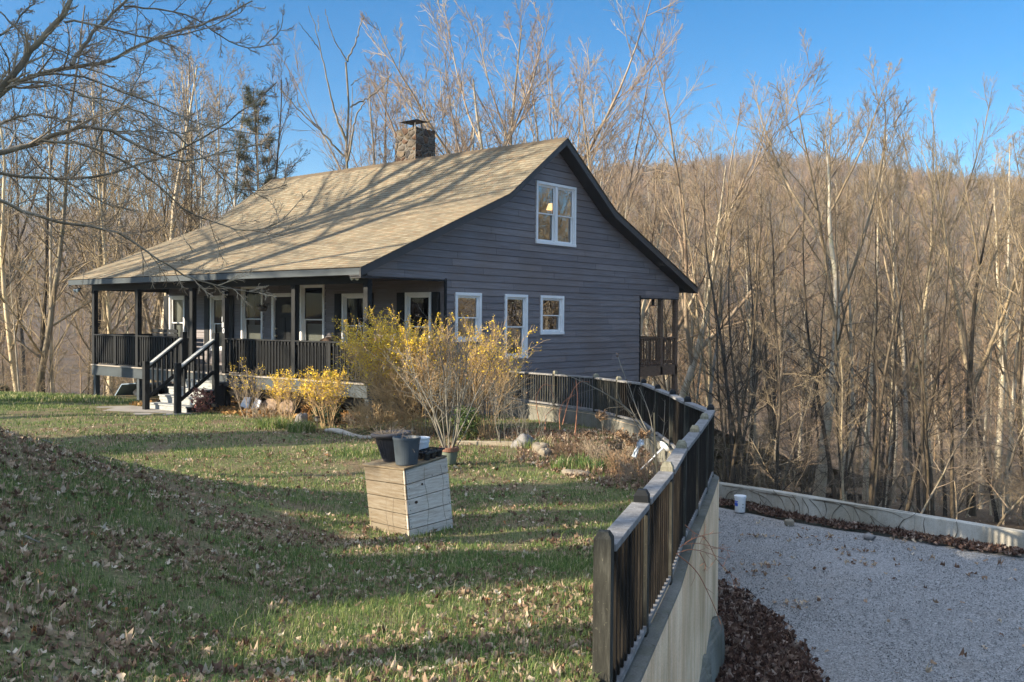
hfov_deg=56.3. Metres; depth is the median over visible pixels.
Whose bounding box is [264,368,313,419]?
forsythia
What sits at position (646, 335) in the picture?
woodland tree
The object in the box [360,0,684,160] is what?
bare tree
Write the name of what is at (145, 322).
woodland tree
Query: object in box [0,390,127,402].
bright grass
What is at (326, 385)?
forsythia
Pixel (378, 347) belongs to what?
forsythia
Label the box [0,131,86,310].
woodland tree
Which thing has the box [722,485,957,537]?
wall vines
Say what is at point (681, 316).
woodland tree
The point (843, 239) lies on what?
bare tree
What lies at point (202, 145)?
woodland tree
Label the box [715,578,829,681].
leaf drift
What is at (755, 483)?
understory sapling
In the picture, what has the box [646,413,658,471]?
cane
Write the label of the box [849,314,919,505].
woodland tree
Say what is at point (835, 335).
woodland tree
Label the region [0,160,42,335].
woodland tree
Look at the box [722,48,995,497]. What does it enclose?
bare tree
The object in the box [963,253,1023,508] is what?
woodland tree
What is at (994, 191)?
woodland tree
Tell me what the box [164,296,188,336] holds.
window
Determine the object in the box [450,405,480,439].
green shrub
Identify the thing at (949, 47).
sky
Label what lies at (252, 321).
window
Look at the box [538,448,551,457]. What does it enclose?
fieldstone
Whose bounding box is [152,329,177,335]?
porch bench
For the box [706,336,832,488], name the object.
understory sapling
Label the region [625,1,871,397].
bare tree
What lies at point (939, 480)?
understory sapling
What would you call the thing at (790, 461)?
understory sapling
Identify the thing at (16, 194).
woodland tree
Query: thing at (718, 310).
woodland tree
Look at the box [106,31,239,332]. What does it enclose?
bare tree
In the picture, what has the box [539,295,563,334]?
window
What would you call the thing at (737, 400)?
woodland tree
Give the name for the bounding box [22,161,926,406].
hillside evergreens
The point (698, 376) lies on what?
woodland tree
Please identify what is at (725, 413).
woodland tree
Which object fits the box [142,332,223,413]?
porch steps
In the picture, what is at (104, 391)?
understory sapling
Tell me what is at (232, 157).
woodland tree
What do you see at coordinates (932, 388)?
woodland tree
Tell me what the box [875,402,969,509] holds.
understory sapling
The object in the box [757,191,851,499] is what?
woodland tree
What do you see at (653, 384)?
woodland tree
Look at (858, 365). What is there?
woodland tree
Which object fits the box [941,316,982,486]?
woodland tree
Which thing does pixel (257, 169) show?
bare tree
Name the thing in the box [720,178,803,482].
woodland tree
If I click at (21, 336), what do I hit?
woodland tree
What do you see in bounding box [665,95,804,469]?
bare tree
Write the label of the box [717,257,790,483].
woodland tree
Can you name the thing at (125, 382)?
understory sapling
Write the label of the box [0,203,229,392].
distant woods
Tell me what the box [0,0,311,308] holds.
overhanging tree
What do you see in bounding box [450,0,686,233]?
bare tree
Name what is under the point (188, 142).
woodland tree
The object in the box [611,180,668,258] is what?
woodland tree
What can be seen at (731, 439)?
woodland tree
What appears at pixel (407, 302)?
window
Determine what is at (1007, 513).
understory sapling
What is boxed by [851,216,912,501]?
woodland tree
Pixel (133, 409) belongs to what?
concrete pad
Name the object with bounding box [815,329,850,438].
woodland tree
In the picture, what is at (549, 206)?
table lamp
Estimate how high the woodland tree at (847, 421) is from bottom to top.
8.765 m
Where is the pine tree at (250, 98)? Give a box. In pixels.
[228,83,286,202]
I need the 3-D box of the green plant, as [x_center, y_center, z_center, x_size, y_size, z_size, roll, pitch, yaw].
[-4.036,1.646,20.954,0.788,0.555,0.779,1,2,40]
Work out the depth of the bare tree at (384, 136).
51.74 m
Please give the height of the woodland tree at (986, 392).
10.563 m
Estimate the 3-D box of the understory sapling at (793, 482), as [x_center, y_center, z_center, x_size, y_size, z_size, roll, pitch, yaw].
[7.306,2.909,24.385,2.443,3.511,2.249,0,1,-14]
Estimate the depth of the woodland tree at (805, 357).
41.92 m
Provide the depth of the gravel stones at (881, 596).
13.98 m
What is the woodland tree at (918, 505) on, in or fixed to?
on the ground at (984, 517)
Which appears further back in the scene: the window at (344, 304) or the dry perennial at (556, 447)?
the window at (344, 304)
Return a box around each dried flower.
[583,430,594,438]
[595,410,609,455]
[605,436,624,465]
[615,427,627,462]
[623,432,639,467]
[638,428,650,457]
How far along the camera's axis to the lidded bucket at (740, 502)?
20.34 m
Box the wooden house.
[68,119,698,417]
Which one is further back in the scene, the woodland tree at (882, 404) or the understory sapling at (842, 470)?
the woodland tree at (882, 404)
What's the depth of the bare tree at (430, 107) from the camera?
60.95 m
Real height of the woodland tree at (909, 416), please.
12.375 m
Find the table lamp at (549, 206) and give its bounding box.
[546,203,551,238]
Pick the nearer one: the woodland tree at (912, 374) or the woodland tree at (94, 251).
the woodland tree at (94, 251)
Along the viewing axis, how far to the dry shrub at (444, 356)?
19.44 m
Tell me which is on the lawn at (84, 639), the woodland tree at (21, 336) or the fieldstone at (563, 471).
the fieldstone at (563, 471)
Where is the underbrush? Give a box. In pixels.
[714,384,1023,524]
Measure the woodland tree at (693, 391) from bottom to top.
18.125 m
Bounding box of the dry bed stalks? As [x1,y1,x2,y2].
[274,410,662,492]
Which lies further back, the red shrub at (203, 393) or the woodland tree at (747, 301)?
the woodland tree at (747, 301)
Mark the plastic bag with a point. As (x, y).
(640, 443)
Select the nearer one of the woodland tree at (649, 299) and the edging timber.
the edging timber
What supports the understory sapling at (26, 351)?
on the ground at (984, 517)
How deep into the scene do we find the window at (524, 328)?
25.77 m
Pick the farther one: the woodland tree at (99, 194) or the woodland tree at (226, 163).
the woodland tree at (226, 163)
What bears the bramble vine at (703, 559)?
hanging from the retaining wall at (673, 646)
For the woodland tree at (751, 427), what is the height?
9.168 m
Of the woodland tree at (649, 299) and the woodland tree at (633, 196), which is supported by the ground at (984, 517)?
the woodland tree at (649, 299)
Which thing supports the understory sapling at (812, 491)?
on the ground at (984, 517)
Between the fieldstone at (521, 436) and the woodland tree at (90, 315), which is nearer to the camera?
the fieldstone at (521, 436)
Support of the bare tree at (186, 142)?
on the lawn at (84, 639)
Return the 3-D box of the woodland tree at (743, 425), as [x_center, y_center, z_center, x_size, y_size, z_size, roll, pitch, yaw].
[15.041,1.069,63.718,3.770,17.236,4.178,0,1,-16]
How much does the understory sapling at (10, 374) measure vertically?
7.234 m
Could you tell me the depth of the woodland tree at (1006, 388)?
53.22 m
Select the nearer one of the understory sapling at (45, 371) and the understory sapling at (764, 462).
the understory sapling at (764, 462)
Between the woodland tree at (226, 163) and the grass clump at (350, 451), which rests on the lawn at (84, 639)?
the grass clump at (350, 451)
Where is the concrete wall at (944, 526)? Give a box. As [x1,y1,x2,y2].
[719,482,1023,556]
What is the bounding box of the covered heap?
[114,382,173,396]
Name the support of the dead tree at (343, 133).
on the ground at (984, 517)
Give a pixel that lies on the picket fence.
(639, 541)
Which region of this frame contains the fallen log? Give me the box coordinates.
[324,428,372,438]
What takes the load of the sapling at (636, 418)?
on the lawn at (84, 639)
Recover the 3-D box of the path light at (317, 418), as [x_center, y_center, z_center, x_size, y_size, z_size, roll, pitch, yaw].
[-4.153,1.756,20.445,0.170,0.300,0.170,1,2,40]
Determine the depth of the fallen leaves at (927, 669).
15.89 m
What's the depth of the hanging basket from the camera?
25.71 m
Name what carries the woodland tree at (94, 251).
on the ground at (984, 517)
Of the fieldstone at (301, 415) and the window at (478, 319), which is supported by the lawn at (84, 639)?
the fieldstone at (301, 415)
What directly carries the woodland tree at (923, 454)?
on the ground at (984, 517)
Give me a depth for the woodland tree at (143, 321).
45.44 m
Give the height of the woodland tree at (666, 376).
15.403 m
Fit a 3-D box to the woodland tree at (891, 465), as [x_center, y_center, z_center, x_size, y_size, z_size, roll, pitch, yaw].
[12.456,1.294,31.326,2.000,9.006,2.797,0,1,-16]
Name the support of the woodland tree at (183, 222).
on the ground at (984, 517)
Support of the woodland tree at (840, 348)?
on the ground at (984, 517)
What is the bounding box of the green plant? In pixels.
[310,403,343,425]
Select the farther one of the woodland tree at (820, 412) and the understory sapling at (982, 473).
the woodland tree at (820, 412)
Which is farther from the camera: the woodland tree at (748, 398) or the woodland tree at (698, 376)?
the woodland tree at (748, 398)
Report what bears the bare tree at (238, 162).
on the ground at (984, 517)
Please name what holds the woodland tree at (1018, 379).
on the ground at (984, 517)
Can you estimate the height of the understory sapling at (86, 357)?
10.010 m
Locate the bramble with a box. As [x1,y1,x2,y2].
[535,379,587,434]
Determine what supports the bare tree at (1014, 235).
on the ground at (984, 517)
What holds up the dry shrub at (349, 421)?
on the lawn at (84, 639)
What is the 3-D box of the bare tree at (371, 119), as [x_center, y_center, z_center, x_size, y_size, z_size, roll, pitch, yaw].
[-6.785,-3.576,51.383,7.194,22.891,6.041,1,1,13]
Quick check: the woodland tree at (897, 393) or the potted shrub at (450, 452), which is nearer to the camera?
the potted shrub at (450, 452)
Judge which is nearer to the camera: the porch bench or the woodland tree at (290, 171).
the porch bench
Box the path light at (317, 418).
[314,416,321,427]
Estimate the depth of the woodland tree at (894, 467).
54.53 m
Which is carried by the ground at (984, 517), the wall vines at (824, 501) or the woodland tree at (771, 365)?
the woodland tree at (771, 365)
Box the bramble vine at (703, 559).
[676,525,739,628]
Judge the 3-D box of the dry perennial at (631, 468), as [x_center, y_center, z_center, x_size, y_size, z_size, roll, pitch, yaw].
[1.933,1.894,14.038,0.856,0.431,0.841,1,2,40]
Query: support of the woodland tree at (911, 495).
on the ground at (984, 517)
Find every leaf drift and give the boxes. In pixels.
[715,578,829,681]
[719,496,1023,556]
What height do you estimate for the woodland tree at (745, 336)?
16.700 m
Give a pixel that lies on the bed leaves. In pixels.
(608, 482)
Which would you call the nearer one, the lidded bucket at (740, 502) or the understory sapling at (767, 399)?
the lidded bucket at (740, 502)
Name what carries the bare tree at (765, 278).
on the ground at (984, 517)
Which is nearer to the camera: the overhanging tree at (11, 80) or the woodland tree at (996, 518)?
the overhanging tree at (11, 80)
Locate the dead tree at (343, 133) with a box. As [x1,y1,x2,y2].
[280,6,390,168]
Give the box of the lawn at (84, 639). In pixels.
[0,395,897,681]
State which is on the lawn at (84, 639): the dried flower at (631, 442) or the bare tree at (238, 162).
the dried flower at (631, 442)
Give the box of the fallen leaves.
[0,410,652,681]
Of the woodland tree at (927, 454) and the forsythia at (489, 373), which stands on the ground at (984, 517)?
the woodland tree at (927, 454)
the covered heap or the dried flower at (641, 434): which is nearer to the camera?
the dried flower at (641, 434)
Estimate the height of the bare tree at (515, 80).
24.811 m
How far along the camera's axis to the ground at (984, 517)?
187.57 m
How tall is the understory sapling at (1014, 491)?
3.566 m
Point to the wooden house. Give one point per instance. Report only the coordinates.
(412, 227)
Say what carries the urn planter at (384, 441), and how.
on the planter crate
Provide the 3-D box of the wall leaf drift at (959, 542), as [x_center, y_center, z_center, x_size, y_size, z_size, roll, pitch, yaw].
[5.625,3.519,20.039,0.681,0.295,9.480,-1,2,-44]
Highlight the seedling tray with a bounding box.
[418,447,444,459]
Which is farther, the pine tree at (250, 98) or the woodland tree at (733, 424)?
the pine tree at (250, 98)
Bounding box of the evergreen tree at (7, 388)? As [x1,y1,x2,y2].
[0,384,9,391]
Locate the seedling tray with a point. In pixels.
(428, 453)
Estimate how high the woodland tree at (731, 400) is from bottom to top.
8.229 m
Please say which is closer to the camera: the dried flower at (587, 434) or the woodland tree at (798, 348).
the dried flower at (587, 434)
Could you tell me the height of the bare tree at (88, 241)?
17.981 m
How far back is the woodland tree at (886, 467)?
24.08 m
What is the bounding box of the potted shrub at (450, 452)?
[364,305,533,464]
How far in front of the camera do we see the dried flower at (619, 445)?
14.16 m
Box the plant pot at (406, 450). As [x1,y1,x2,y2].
[392,435,420,465]
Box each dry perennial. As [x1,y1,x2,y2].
[546,438,586,456]
[577,433,634,468]
[601,447,662,475]
[615,457,660,483]
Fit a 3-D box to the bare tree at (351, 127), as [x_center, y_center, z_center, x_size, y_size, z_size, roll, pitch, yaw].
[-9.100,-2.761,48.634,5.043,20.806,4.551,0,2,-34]
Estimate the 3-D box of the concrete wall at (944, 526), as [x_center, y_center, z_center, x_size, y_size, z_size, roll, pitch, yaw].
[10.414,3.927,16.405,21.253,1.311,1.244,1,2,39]
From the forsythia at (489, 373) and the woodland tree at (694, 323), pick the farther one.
the woodland tree at (694, 323)
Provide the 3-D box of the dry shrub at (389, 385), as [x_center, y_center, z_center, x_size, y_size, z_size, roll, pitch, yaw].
[-1.880,0.830,19.541,2.855,2.200,3.155,1,2,40]
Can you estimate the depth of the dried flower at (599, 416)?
15.57 m
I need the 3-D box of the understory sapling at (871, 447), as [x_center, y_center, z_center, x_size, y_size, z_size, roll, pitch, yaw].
[12.297,2.512,33.179,7.040,7.008,3.757,2,2,44]
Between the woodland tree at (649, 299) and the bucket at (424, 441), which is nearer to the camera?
the bucket at (424, 441)
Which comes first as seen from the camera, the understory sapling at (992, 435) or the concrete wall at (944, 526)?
the concrete wall at (944, 526)
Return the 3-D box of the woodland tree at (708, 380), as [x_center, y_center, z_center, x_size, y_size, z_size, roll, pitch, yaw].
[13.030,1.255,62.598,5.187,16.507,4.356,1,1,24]
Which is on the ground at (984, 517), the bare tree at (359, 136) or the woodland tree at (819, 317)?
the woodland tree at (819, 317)
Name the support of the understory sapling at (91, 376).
on the lawn at (84, 639)
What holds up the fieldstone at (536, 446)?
on the lawn at (84, 639)
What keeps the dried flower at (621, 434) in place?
on the lawn at (84, 639)
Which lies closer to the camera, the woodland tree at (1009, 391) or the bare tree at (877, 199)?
the woodland tree at (1009, 391)
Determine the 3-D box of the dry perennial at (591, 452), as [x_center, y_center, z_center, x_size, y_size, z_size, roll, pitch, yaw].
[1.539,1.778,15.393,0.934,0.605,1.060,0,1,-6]
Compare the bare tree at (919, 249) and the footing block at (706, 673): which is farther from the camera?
the bare tree at (919, 249)
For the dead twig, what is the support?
on the lawn at (84, 639)
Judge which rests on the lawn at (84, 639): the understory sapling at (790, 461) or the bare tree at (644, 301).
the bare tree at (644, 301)
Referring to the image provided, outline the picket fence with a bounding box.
[497,369,714,681]
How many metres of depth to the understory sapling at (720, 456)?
28.03 m
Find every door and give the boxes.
[204,295,233,350]
[274,297,290,339]
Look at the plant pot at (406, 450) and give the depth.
10.27 m
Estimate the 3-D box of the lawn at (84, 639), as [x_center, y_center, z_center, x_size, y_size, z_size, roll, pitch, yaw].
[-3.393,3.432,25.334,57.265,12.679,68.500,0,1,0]
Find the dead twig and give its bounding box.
[24,535,39,542]
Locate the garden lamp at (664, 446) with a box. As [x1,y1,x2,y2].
[641,442,669,468]
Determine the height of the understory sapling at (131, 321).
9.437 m
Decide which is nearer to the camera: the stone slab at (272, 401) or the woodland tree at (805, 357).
the stone slab at (272, 401)
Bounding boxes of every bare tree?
[0,5,158,392]
[0,19,69,391]
[0,32,106,393]
[0,70,133,392]
[0,169,26,391]
[20,45,191,389]
[39,79,181,394]
[72,54,237,382]
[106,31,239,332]
[132,57,222,328]
[185,52,301,226]
[234,95,278,192]
[259,21,503,177]
[325,58,424,166]
[325,82,370,169]
[349,36,453,165]
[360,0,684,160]
[364,0,647,192]
[382,69,461,154]
[434,0,702,215]
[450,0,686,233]
[460,0,560,150]
[552,57,646,215]
[591,55,841,381]
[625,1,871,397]
[625,111,796,411]
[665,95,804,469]
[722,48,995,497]
[733,125,826,487]
[786,85,914,500]
[821,71,1010,509]
[837,86,965,510]
[842,116,921,501]
[850,141,948,504]
[890,86,1023,515]
[948,97,1023,515]
[969,72,1023,523]
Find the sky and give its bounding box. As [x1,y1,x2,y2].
[0,0,1023,222]
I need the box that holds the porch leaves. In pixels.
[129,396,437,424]
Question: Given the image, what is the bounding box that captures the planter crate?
[362,455,452,535]
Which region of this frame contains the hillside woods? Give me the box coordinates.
[591,146,1023,461]
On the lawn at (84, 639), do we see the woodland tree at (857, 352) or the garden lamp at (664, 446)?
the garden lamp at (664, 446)
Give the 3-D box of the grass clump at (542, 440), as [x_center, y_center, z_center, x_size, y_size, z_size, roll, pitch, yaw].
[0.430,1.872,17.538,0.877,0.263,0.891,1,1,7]
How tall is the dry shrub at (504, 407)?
1.452 m
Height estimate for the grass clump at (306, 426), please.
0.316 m
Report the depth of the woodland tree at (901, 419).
41.70 m
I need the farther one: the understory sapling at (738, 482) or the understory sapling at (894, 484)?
the understory sapling at (894, 484)
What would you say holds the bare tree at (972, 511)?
on the ground at (984, 517)
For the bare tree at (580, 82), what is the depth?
39.86 m
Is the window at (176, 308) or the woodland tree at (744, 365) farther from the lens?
the woodland tree at (744, 365)
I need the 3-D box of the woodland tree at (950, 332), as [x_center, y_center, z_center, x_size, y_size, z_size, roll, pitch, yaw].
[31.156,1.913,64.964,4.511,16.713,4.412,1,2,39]
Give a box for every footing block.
[699,654,711,681]
[706,616,724,681]
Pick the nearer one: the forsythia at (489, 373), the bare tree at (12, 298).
the forsythia at (489, 373)
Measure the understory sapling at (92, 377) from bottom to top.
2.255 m
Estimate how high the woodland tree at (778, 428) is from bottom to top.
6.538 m
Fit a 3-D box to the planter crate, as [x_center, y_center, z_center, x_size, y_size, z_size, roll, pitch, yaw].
[-1.163,1.696,10.674,0.781,0.832,0.785,1,2,40]
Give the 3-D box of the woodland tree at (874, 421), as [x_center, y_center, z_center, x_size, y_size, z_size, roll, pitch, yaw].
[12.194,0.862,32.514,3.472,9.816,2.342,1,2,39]
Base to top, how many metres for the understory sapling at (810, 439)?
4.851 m
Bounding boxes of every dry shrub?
[245,401,292,419]
[326,330,487,434]
[340,410,374,426]
[344,392,426,438]
[394,319,523,432]
[450,347,534,437]
[482,373,535,442]
[500,389,564,441]
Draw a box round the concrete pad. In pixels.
[97,406,191,414]
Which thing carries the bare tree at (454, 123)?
on the ground at (984, 517)
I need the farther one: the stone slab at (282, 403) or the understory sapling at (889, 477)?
the understory sapling at (889, 477)
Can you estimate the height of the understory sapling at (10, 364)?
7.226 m
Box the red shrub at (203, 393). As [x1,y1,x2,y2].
[189,387,214,412]
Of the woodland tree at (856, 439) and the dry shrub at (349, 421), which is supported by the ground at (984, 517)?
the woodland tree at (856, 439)
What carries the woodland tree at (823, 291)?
on the ground at (984, 517)
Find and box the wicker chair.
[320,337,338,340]
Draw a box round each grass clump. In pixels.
[253,414,292,429]
[286,416,315,432]
[328,444,378,457]
[517,436,552,451]
[546,451,613,472]
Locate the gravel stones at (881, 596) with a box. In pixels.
[718,510,1023,681]
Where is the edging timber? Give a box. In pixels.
[457,441,511,445]
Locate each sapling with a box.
[0,285,55,391]
[0,349,31,391]
[0,355,34,391]
[0,357,37,389]
[11,342,75,392]
[27,334,73,393]
[30,291,163,394]
[60,305,136,395]
[71,291,128,395]
[71,317,124,395]
[77,348,110,394]
[101,296,163,393]
[112,377,156,392]
[555,353,667,451]
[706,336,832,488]
[714,367,820,486]
[714,402,756,498]
[714,430,742,484]
[718,372,796,482]
[729,316,835,489]
[733,417,822,496]
[747,385,858,494]
[752,354,847,494]
[766,374,837,494]
[780,395,844,494]
[781,316,985,512]
[808,420,892,504]
[847,410,955,506]
[854,376,926,508]
[873,366,1022,513]
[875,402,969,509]
[930,316,1023,524]
[938,409,1002,517]
[943,429,1023,525]
[962,413,1023,496]
[969,402,1023,496]
[979,378,1023,523]
[998,441,1023,529]
[1001,421,1023,503]
[1005,403,1023,490]
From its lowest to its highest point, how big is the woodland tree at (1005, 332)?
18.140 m
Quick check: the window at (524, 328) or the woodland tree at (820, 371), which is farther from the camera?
the woodland tree at (820, 371)
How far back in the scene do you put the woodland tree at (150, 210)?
60.61 m
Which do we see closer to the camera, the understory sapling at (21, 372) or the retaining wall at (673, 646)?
the retaining wall at (673, 646)
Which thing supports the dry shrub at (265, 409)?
on the lawn at (84, 639)
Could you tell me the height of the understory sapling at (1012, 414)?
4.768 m
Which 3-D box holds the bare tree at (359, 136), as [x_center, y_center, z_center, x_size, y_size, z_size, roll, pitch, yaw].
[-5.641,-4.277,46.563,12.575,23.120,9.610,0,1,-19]
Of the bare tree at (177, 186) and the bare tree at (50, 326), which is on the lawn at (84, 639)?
the bare tree at (50, 326)
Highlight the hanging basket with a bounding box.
[254,300,272,311]
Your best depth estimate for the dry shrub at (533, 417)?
17.56 m
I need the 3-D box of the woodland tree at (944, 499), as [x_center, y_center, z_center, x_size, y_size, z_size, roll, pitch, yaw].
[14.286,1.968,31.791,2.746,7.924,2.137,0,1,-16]
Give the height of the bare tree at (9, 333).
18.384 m
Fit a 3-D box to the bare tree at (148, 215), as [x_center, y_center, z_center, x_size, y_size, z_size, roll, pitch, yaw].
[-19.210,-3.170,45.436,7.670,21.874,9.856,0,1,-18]
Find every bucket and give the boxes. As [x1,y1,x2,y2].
[419,436,429,449]
[734,494,745,512]
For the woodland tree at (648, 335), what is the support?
on the ground at (984, 517)
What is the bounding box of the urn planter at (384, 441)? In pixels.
[354,423,415,461]
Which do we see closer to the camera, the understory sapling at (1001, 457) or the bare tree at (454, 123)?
the understory sapling at (1001, 457)
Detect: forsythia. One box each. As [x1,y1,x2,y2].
[224,357,267,418]
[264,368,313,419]
[297,366,350,427]
[330,304,460,429]
[429,315,550,437]
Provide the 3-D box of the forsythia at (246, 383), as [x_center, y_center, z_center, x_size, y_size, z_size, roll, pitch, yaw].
[-6.274,1.135,22.715,1.079,1.493,1.240,0,1,-1]
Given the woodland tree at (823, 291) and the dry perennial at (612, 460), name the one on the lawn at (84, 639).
the dry perennial at (612, 460)
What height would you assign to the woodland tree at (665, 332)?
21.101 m
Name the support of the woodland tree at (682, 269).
on the ground at (984, 517)
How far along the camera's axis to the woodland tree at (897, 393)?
53.25 m
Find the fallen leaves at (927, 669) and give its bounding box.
[719,514,1023,678]
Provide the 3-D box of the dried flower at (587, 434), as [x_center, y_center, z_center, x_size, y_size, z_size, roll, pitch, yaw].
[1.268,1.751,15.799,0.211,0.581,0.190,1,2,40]
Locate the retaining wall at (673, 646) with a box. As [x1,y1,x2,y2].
[496,397,718,681]
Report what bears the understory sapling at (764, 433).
on the ground at (984, 517)
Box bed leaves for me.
[487,425,661,490]
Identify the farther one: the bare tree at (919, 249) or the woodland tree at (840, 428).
the bare tree at (919, 249)
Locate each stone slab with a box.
[262,398,277,411]
[279,400,292,411]
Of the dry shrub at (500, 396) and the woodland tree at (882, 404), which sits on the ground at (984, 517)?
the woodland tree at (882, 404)
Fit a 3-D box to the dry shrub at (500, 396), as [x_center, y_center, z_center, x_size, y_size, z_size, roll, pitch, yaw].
[-0.250,1.020,19.074,2.124,1.839,1.581,0,1,-11]
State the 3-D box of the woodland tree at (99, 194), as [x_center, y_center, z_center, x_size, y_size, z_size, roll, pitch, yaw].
[-15.809,-2.584,38.376,4.347,18.349,5.113,1,2,31]
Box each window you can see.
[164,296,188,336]
[241,286,263,338]
[300,284,325,340]
[334,293,372,341]
[396,292,439,357]
[454,292,481,341]
[504,294,527,358]
[535,180,576,246]
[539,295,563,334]
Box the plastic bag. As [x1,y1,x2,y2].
[632,439,643,456]
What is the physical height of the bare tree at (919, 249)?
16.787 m
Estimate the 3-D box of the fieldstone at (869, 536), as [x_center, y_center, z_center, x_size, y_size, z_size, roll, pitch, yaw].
[6.719,3.689,17.983,0.220,0.177,0.212,1,2,40]
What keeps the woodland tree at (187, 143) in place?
on the ground at (984, 517)
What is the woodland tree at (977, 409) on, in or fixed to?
on the ground at (984, 517)
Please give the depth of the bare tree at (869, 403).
49.21 m
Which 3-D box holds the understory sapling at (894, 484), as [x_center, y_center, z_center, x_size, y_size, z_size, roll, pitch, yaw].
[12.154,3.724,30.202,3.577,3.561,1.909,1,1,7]
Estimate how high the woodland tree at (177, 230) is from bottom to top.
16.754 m
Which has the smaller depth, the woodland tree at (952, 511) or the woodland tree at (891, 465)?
the woodland tree at (952, 511)
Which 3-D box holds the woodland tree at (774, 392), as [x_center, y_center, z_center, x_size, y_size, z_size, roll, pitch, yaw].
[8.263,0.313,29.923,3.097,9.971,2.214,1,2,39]
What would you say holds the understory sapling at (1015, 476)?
on the ground at (984, 517)
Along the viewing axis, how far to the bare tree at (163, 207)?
49.51 m
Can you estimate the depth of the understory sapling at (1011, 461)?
27.57 m
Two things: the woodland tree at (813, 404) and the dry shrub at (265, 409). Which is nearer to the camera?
the dry shrub at (265, 409)
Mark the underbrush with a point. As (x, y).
(956, 500)
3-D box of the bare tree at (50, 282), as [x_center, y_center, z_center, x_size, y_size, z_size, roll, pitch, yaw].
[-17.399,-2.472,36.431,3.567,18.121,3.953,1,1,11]
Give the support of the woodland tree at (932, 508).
on the ground at (984, 517)
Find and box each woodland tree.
[0,34,63,391]
[0,71,79,301]
[0,95,34,298]
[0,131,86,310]
[0,141,27,227]
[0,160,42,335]
[0,180,11,355]
[7,195,91,389]
[28,101,196,333]
[37,50,198,395]
[54,140,132,394]
[65,140,130,388]
[66,132,154,333]
[77,134,155,383]
[121,81,182,382]
[129,196,218,305]
[142,47,218,303]
[142,164,203,332]
[143,47,252,236]
[151,57,238,234]
[156,40,210,323]
[159,43,230,238]
[191,83,220,226]
[221,44,310,194]
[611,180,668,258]
[636,158,695,390]
[640,173,671,382]
[641,299,694,394]
[641,302,669,383]
[642,220,680,390]
[642,225,710,385]
[642,309,671,383]
[648,243,702,352]
[649,184,713,394]
[657,184,768,483]
[665,236,735,402]
[666,227,734,395]
[670,274,748,482]
[677,221,746,403]
[677,265,704,401]
[678,239,741,406]
[678,240,718,394]
[697,215,772,484]
[697,275,751,453]
[698,353,736,482]
[699,182,735,433]
[705,172,794,427]
[713,261,772,486]
[714,231,771,430]
[716,348,745,435]
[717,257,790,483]
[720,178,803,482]
[721,219,800,485]
[727,284,771,441]
[730,191,831,489]
[731,330,771,426]
[743,317,787,438]
[756,320,809,489]
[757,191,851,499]
[759,261,817,489]
[768,148,881,369]
[781,275,824,451]
[782,193,880,500]
[785,263,830,460]
[789,261,826,444]
[792,264,849,493]
[794,272,866,497]
[798,284,864,413]
[804,322,846,414]
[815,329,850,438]
[815,340,865,500]
[816,307,877,494]
[830,266,870,487]
[830,325,864,502]
[831,224,918,506]
[832,200,958,505]
[840,289,907,487]
[840,302,877,472]
[843,292,889,474]
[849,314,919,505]
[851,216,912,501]
[854,345,895,470]
[857,244,933,507]
[857,271,929,501]
[863,321,916,507]
[871,296,918,425]
[872,231,937,501]
[875,263,960,512]
[876,239,978,513]
[883,255,974,515]
[884,328,931,506]
[888,299,954,514]
[893,211,1003,511]
[900,291,942,474]
[910,282,983,516]
[915,245,1004,522]
[915,256,983,518]
[918,319,945,447]
[930,247,1007,492]
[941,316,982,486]
[944,171,1023,489]
[946,131,1023,510]
[958,196,1023,514]
[958,344,984,490]
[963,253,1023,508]
[973,285,1023,509]
[974,340,1000,441]
[980,345,1009,514]
[993,304,1023,434]
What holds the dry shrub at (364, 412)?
on the lawn at (84, 639)
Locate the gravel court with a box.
[718,507,1023,681]
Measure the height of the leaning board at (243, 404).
0.454 m
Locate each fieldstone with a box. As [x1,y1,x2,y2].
[295,413,307,422]
[510,433,533,448]
[530,442,548,452]
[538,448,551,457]
[561,469,593,477]
[784,518,793,525]
[863,532,875,540]
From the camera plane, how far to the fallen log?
19.21 m
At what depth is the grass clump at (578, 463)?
15.14 m
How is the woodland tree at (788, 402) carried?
on the ground at (984, 517)
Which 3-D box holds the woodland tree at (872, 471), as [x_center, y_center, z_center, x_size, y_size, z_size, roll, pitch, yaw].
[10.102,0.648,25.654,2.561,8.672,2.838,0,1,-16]
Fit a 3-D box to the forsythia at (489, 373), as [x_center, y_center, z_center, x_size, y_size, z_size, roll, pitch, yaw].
[-0.525,0.690,19.063,2.427,2.497,2.388,0,1,-14]
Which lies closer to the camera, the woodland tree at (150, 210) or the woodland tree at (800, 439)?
the woodland tree at (150, 210)
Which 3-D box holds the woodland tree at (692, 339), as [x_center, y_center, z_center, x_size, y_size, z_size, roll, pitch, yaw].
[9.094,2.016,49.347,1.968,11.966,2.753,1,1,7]
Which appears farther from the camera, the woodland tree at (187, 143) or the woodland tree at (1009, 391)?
the woodland tree at (187, 143)
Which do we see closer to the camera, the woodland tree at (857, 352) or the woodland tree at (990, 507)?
the woodland tree at (990, 507)
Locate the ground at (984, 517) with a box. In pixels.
[0,179,1023,529]
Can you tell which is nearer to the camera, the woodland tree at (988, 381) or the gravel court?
the gravel court

